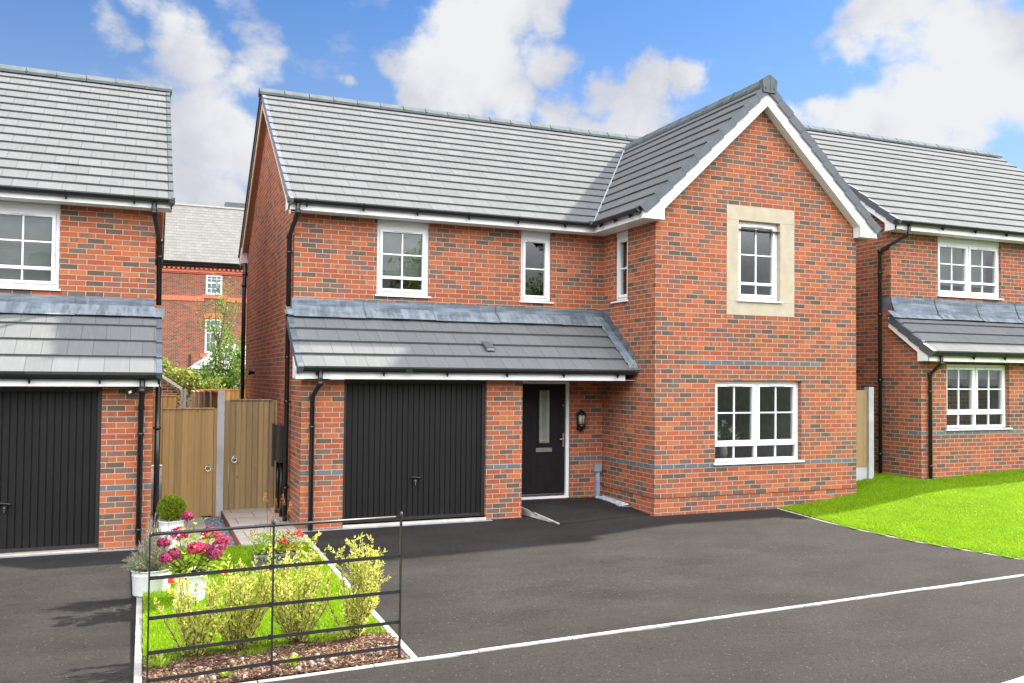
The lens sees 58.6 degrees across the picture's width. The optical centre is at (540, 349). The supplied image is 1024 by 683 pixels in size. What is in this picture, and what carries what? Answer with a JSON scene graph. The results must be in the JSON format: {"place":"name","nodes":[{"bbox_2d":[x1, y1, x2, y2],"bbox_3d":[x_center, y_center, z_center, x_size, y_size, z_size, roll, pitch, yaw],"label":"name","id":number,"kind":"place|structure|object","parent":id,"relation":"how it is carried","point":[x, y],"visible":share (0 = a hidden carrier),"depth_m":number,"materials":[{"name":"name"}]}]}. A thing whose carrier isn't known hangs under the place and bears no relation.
{"place":"outdoors","nodes":[
{"label":"outdoors","id":0,"kind":"place"},
{"bbox_2d":[0,550,138,682],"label":"driveway","id":1,"kind":"structure","parent":0,"point":[67,618],"depth_m":8.64,"materials":[{"name":"grey asphalt"}]},
{"bbox_2d":[0,547,142,557],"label":"drain channel","id":2,"kind":"object","parent":1,"relation":"on","point":[69,553],"visible":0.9,"depth_m":11.77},
{"bbox_2d":[133,597,142,682],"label":"kerb edging","id":3,"kind":"object","parent":1,"relation":"on","point":[138,649],"visible":0.66,"depth_m":7.77,"materials":[{"name":"concrete"}]},
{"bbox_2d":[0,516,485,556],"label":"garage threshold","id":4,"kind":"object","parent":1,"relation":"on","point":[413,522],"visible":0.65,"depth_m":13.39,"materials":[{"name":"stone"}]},
{"bbox_2d":[151,465,228,516],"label":"garden path","id":5,"kind":"structure","parent":0,"point":[160,481],"depth_m":19.09,"materials":[{"name":"stone"}]},
{"bbox_2d":[152,389,244,464],"bbox_3d":[-8.548,1.931,21.517,4.700,1.980,2.850,1,-2,-24],"label":"garden fence","id":6,"kind":"object","parent":5,"relation":"on","point":[168,401],"visible":0.19,"depth_m":22.65,"materials":[{"name":"brown wood"}]},
{"bbox_2d":[191,390,216,441],"bbox_3d":[-7.119,1.887,19.216,0.100,2.155,9.150,1,-2,-24],"label":"garden fence","id":7,"kind":"object","parent":5,"relation":"on","point":[205,398],"visible":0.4,"depth_m":18.33,"materials":[{"name":"brown wood"}]},
{"bbox_2d":[141,628,411,682],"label":"bark mulch","id":8,"kind":"object","parent":0,"point":[383,639],"visible":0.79,"depth_m":7.30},
{"bbox_2d":[143,653,171,668],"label":"weed","id":9,"kind":"object","parent":8,"relation":"on","point":[157,662],"visible":0.97,"depth_m":7.08,"materials":[{"name":"green plant"}]},
{"bbox_2d":[154,567,235,657],"bbox_3d":[-2.774,2.158,7.359,0.649,0.707,0.702,1,-2,-24],"label":"variegated shrub","id":10,"kind":"object","parent":8,"relation":"on","point":[188,628],"visible":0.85,"depth_m":7.29,"materials":[{"name":"yellow plant"}]},
{"bbox_2d":[219,671,232,676],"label":"weed","id":11,"kind":"object","parent":8,"relation":"on","point":[225,673],"visible":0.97,"depth_m":6.91,"materials":[{"name":"green plant"}]},
{"bbox_2d":[201,553,276,651],"bbox_3d":[-2.486,2.094,7.526,0.608,0.849,0.536,1,-2,-24],"label":"variegated shrub","id":12,"kind":"object","parent":8,"relation":"on","point":[246,626],"visible":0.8,"depth_m":7.46,"materials":[{"name":"yellow plant"}]},
{"bbox_2d":[283,653,300,667],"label":"weed","id":13,"kind":"object","parent":8,"relation":"on","point":[294,663],"visible":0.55,"depth_m":7.18,"materials":[{"name":"green plant"}]},
{"bbox_2d":[262,530,341,644],"bbox_3d":[-2.026,2.043,7.788,0.684,0.970,0.652,1,-2,-24],"label":"variegated shrub","id":14,"kind":"object","parent":8,"relation":"on","point":[289,618],"visible":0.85,"depth_m":7.71,"materials":[{"name":"yellow plant"}]},
{"bbox_2d":[318,531,391,639],"bbox_3d":[-1.558,2.054,7.948,0.557,0.963,0.540,0,-2,16],"label":"variegated shrub","id":15,"kind":"object","parent":8,"relation":"on","point":[358,611],"visible":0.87,"depth_m":7.91,"materials":[{"name":"yellow plant"}]},
{"bbox_2d":[0,0,1023,269],"label":"sky","id":16,"kind":"structure","parent":0,"point":[940,72],"materials":[{"name":"blue"}]},
{"bbox_2d":[142,587,925,682],"bbox_3d":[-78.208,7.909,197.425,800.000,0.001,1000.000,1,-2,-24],"label":"ground","id":17,"kind":"structure","parent":0,"point":[269,677],"depth_m":8.27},
{"bbox_2d":[0,64,174,554],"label":"brick house","id":18,"kind":"structure","parent":17,"relation":"on","point":[87,200],"depth_m":12.51,"materials":[{"name":"brick"}]},
{"bbox_2d":[0,201,60,290],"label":"window","id":19,"kind":"structure","parent":18,"relation":"in","point":[29,232],"depth_m":12.68,"materials":[{"name":"white plastic"}]},
{"bbox_2d":[0,387,101,552],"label":"garage door","id":20,"kind":"structure","parent":18,"relation":"in","point":[50,438],"depth_m":11.86,"materials":[{"name":"metal"}]},
{"bbox_2d":[153,375,183,407],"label":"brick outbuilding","id":21,"kind":"structure","parent":17,"relation":"on","point":[167,389],"depth_m":23.63,"materials":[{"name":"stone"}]},
{"bbox_2d":[150,516,212,548],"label":"paving slabs","id":22,"kind":"structure","parent":17,"relation":"on","point":[200,524],"depth_m":13.73,"materials":[{"name":"stone"}]},
{"bbox_2d":[157,518,184,550],"bbox_3d":[-4.750,2.398,11.730,0.332,0.420,0.316,1,-2,-24],"label":"white flower pot","id":23,"kind":"object","parent":22,"relation":"on","point":[173,524],"visible":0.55,"depth_m":11.62,"materials":[{"name":"ceramic"}]},
{"bbox_2d":[156,494,186,521],"bbox_3d":[-4.748,2.059,11.738,0.372,0.409,0.378,1,-2,-24],"label":"topiary ball","id":24,"kind":"object","parent":23,"relation":"in","point":[173,507],"visible":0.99,"depth_m":11.64,"materials":[{"name":"green plant"}]},
{"bbox_2d":[162,357,225,407],"bbox_3d":[-10.245,1.669,25.659,2.688,3.553,1.029,1,-2,-24],"label":"yellow green bush","id":25,"kind":"object","parent":17,"relation":"on","point":[184,375],"visible":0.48,"depth_m":25.62,"materials":[{"name":"green plant"}]},
{"bbox_2d":[154,202,246,407],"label":"brick apartment block","id":26,"kind":"structure","parent":17,"relation":"on","point":[201,244],"depth_m":51.30,"materials":[{"name":"brick"}]},
{"bbox_2d":[205,319,220,352],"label":"window","id":27,"kind":"structure","parent":26,"relation":"in","point":[206,337],"depth_m":51.30,"materials":[{"name":"white plastic"}]},
{"bbox_2d":[206,275,221,294],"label":"window","id":28,"kind":"structure","parent":26,"relation":"in","point":[209,283],"depth_m":51.44,"materials":[{"name":"white plastic"}]},
{"bbox_2d":[187,344,245,385],"bbox_3d":[-13.594,1.670,39.825,3.370,3.904,3.577,1,-2,-24],"label":"conservatory","id":29,"kind":"object","parent":17,"relation":"on","point":[196,367],"visible":0.09,"depth_m":38.45,"materials":[{"name":"white plastic"}]},
{"bbox_2d":[193,367,244,388],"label":"green hedge bush","id":30,"kind":"object","parent":17,"relation":"on","point":[225,378],"visible":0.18,"depth_m":26.25,"materials":[{"name":"green plant"}]},
{"bbox_2d":[194,273,245,398],"bbox_3d":[-9.322,0.493,26.855,2.176,5.384,2.688,1,-2,-7],"label":"young tree","id":31,"kind":"object","parent":17,"relation":"on","point":[221,356],"visible":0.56,"depth_m":26.55,"materials":[{"name":"green plant"}]},
{"bbox_2d":[222,507,305,545],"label":"paving slabs","id":32,"kind":"structure","parent":17,"relation":"on","point":[245,517],"depth_m":13.64,"materials":[{"name":"stone"}]},
{"bbox_2d":[221,511,241,545],"bbox_3d":[-4.520,2.643,13.297,0.006,0.138,3.600,1,-2,-24],"label":"slab edge","id":33,"kind":"object","parent":32,"relation":"attached to","point":[235,538],"visible":0.43,"depth_m":13.09,"materials":[{"name":"brick"}]},
{"bbox_2d":[140,541,387,662],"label":"turf","id":34,"kind":"structure","parent":17,"relation":"on","point":[202,608],"depth_m":8.60,"materials":[{"name":"green plant"}]},
{"bbox_2d":[131,566,171,596],"bbox_3d":[-4.032,2.399,9.457,0.398,0.255,0.294,1,-2,-24],"label":"white flower pot","id":35,"kind":"object","parent":34,"relation":"on","point":[139,584],"visible":0.62,"depth_m":9.33,"materials":[{"name":"ceramic"}]},
{"bbox_2d":[119,512,185,577],"bbox_3d":[-4.008,1.990,9.467,0.647,0.620,0.591,1,-2,-24],"label":"lavender plant","id":36,"kind":"object","parent":35,"relation":"on","point":[140,562],"visible":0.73,"depth_m":9.40,"materials":[{"name":"green plant"}]},
{"bbox_2d":[173,567,209,600],"bbox_3d":[-3.490,2.356,9.116,0.352,0.310,0.346,1,-2,-24],"label":"enamel bucket","id":37,"kind":"object","parent":34,"relation":"on","point":[194,580],"visible":0.38,"depth_m":9.02,"materials":[{"name":"metal"}]},
{"bbox_2d":[156,511,230,583],"bbox_3d":[-3.470,1.954,9.141,0.706,0.627,0.602,1,-2,-24],"label":"hydrangea plant","id":38,"kind":"object","parent":37,"relation":"on","point":[208,551],"visible":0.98,"depth_m":9.06,"materials":[{"name":"pink plant"}]},
{"bbox_2d":[252,549,297,572],"bbox_3d":[-3.047,2.425,10.475,0.480,0.205,0.256,1,-2,-24],"label":"planter crate","id":39,"kind":"object","parent":34,"relation":"on","point":[261,559],"visible":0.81,"depth_m":10.37,"materials":[{"name":"grey wood"}]},
{"bbox_2d":[239,491,292,556],"bbox_3d":[-3.127,1.984,10.444,0.619,0.724,0.410,1,-2,-5],"label":"astilbe plant","id":40,"kind":"object","parent":39,"relation":"on","point":[264,538],"visible":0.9,"depth_m":10.43,"materials":[{"name":"green plant"}]},
{"bbox_2d":[269,529,305,554],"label":"begonia plant","id":41,"kind":"object","parent":39,"relation":"on","point":[297,534],"visible":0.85,"depth_m":10.50,"materials":[{"name":"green plant"}]},
{"bbox_2d":[146,511,402,682],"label":"estate railing","id":42,"kind":"object","parent":17,"relation":"on","point":[271,604],"visible":1,"depth_m":6.98,"materials":[{"name":"black metal"}]},
{"bbox_2d":[241,576,1023,682],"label":"footpath","id":43,"kind":"structure","parent":17,"relation":"on","point":[971,633],"depth_m":7.70,"materials":[{"name":"grey asphalt"}]},
{"bbox_2d":[243,574,1023,682],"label":"kerb edging","id":44,"kind":"object","parent":43,"relation":"on","point":[598,634],"visible":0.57,"depth_m":8.22,"materials":[{"name":"concrete"}]},
{"bbox_2d":[1003,676,1023,682],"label":"road kerb","id":45,"kind":"structure","parent":43,"relation":"on","point":[1019,680],"depth_m":7.00,"materials":[{"name":"concrete"}]},
{"bbox_2d":[778,468,1023,558],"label":"turf","id":46,"kind":"structure","parent":17,"relation":"on","point":[968,510],"depth_m":14.49,"materials":[{"name":"green plant"}]},
{"bbox_2d":[238,74,881,530],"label":"brick house","id":47,"kind":"structure","parent":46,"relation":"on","point":[450,316],"depth_m":14.96,"materials":[{"name":"red brick"}]},
{"bbox_2d":[375,220,430,297],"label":"window","id":48,"kind":"structure","parent":47,"relation":"in","point":[402,247],"depth_m":14.66,"materials":[{"name":"white plastic"}]},
{"bbox_2d":[342,380,485,523],"bbox_3d":[-1.869,1.494,13.675,2.196,2.080,0.123,1,-2,-24],"label":"garage door","id":49,"kind":"structure","parent":47,"relation":"in","point":[415,448],"depth_m":13.67,"materials":[{"name":"metal"}]},
{"bbox_2d":[519,231,553,303],"bbox_3d":[-0.083,-1.401,15.470,0.620,1.215,0.170,1,-2,-24],"label":"window","id":50,"kind":"structure","parent":47,"relation":"in","point":[543,238],"depth_m":15.50,"materials":[{"name":"white plastic"}]},
{"bbox_2d":[522,381,568,499],"bbox_3d":[0.048,1.521,15.484,0.950,1.985,0.100,1,-2,-24],"label":"front door","id":51,"kind":"structure","parent":47,"relation":"in","point":[545,404],"depth_m":15.50,"materials":[{"name":"black plastic"}]},
{"bbox_2d":[611,230,627,303],"bbox_3d":[1.393,-1.400,15.368,0.170,1.200,0.532,1,-2,-24],"label":"window","id":52,"kind":"structure","parent":47,"relation":"in","point":[622,237],"depth_m":15.50,"materials":[{"name":"white plastic"}]},
{"bbox_2d":[717,416,740,457],"bbox_3d":[3.140,1.468,15.494,0.733,0.704,0.383,1,-2,-24],"label":"lily vase","id":53,"kind":"object","parent":47,"relation":"in","point":[723,451],"visible":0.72,"depth_m":15.44,"materials":[{"name":"glass"}]},
{"bbox_2d":[713,381,804,464],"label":"window","id":54,"kind":"structure","parent":47,"relation":"in","point":[766,412],"depth_m":16.28,"materials":[{"name":"white plastic"}]},
{"bbox_2d":[737,221,782,302],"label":"window","id":55,"kind":"structure","parent":47,"relation":"in","point":[757,250],"depth_m":16.13,"materials":[{"name":"white plastic"}]},
{"bbox_2d":[804,125,1023,478],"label":"brick house","id":56,"kind":"structure","parent":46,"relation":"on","point":[940,315],"depth_m":17.62,"materials":[{"name":"brick"}]},
{"bbox_2d":[937,237,1003,299],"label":"window","id":57,"kind":"structure","parent":56,"relation":"in","point":[970,268],"depth_m":18.31,"materials":[{"name":"white plastic"}]},
{"bbox_2d":[946,364,1012,430],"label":"window","id":58,"kind":"structure","parent":56,"relation":"in","point":[994,372],"depth_m":17.26,"materials":[{"name":"white plastic"}]},
{"bbox_2d":[303,508,1023,657],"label":"driveway","id":59,"kind":"structure","parent":0,"point":[467,586],"depth_m":10.79,"materials":[{"name":"grey asphalt"}]},
{"bbox_2d":[303,534,417,658],"bbox_3d":[-2.144,2.593,9.983,0.060,0.252,5.676,1,-2,-24],"label":"kerb edging","id":60,"kind":"object","parent":59,"relation":"on","point":[407,650],"visible":0.32,"depth_m":8.52,"materials":[{"name":"concrete"}]},
{"bbox_2d":[301,519,492,533],"bbox_3d":[-2.054,2.602,13.394,2.860,0.058,0.097,1,-2,-24],"label":"drain channel","id":61,"kind":"object","parent":59,"relation":"on","point":[396,525],"visible":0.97,"depth_m":13.36,"materials":[{"name":"grey concrete"}]},
{"bbox_2d":[521,507,559,523],"bbox_3d":[-0.080,2.627,14.250,0.028,0.300,1.328,2,-2,-33],"label":"ramp edging","id":62,"kind":"object","parent":59,"relation":"on","point":[525,511],"visible":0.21,"depth_m":14.26,"materials":[{"name":"concrete"}]},
{"bbox_2d":[521,497,649,523],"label":"ramp","id":63,"kind":"structure","parent":59,"relation":"on","point":[567,510],"depth_m":14.55,"materials":[{"name":"black asphalt"}]},
{"bbox_2d":[777,508,1023,559],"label":"lawn edging","id":64,"kind":"object","parent":59,"relation":"on","point":[896,537],"visible":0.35,"depth_m":13.03,"materials":[{"name":"stone"}]},
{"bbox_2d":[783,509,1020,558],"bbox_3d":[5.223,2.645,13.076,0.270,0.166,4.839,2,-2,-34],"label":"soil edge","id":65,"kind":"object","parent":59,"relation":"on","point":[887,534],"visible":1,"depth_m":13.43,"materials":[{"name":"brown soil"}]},
{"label":"gravel bed","id":66,"kind":"structure","parent":0,"visible":0},
{"bbox_2d":[202,516,235,546],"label":"slate gravel","id":67,"kind":"structure","parent":66,"relation":"on","point":[217,522],"depth_m":13.94,"materials":[{"name":"grey gravel"}]},
{"bbox_2d":[215,390,224,516],"bbox_3d":[-5.227,1.757,14.883,0.110,2.190,0.110,1,-2,-24],"label":"concrete post","id":68,"kind":"object","parent":66,"relation":"on","point":[220,445],"visible":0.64,"depth_m":14.84,"materials":[{"name":"grey concrete"}]},
{"bbox_2d":[161,407,216,516],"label":"wooden gate","id":69,"kind":"structure","parent":68,"relation":"attached to","point":[189,454],"depth_m":14.69,"materials":[{"name":"brown wood"}]},
{"bbox_2d":[223,399,276,509],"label":"wooden gate","id":70,"kind":"structure","parent":68,"relation":"attached to","point":[249,472],"depth_m":15.04,"materials":[{"name":"brown wood"}]},
{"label":"side strip","id":71,"kind":"structure","parent":0,"visible":0},
{"bbox_2d":[856,387,873,480],"bbox_3d":[5.671,1.686,16.679,1.010,2.020,0.120,1,-2,-24],"label":"garden fence","id":72,"kind":"object","parent":71,"relation":"on","point":[865,433],"visible":0.27,"depth_m":16.79,"materials":[{"name":"brown wood"}]},
{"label":"gravel margin","id":73,"kind":"structure","parent":0,"visible":0},
{"bbox_2d":[595,495,627,505],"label":"white gravel","id":74,"kind":"structure","parent":73,"relation":"on","point":[614,501],"depth_m":15.20,"materials":[{"name":"white gravel"}]}
]}

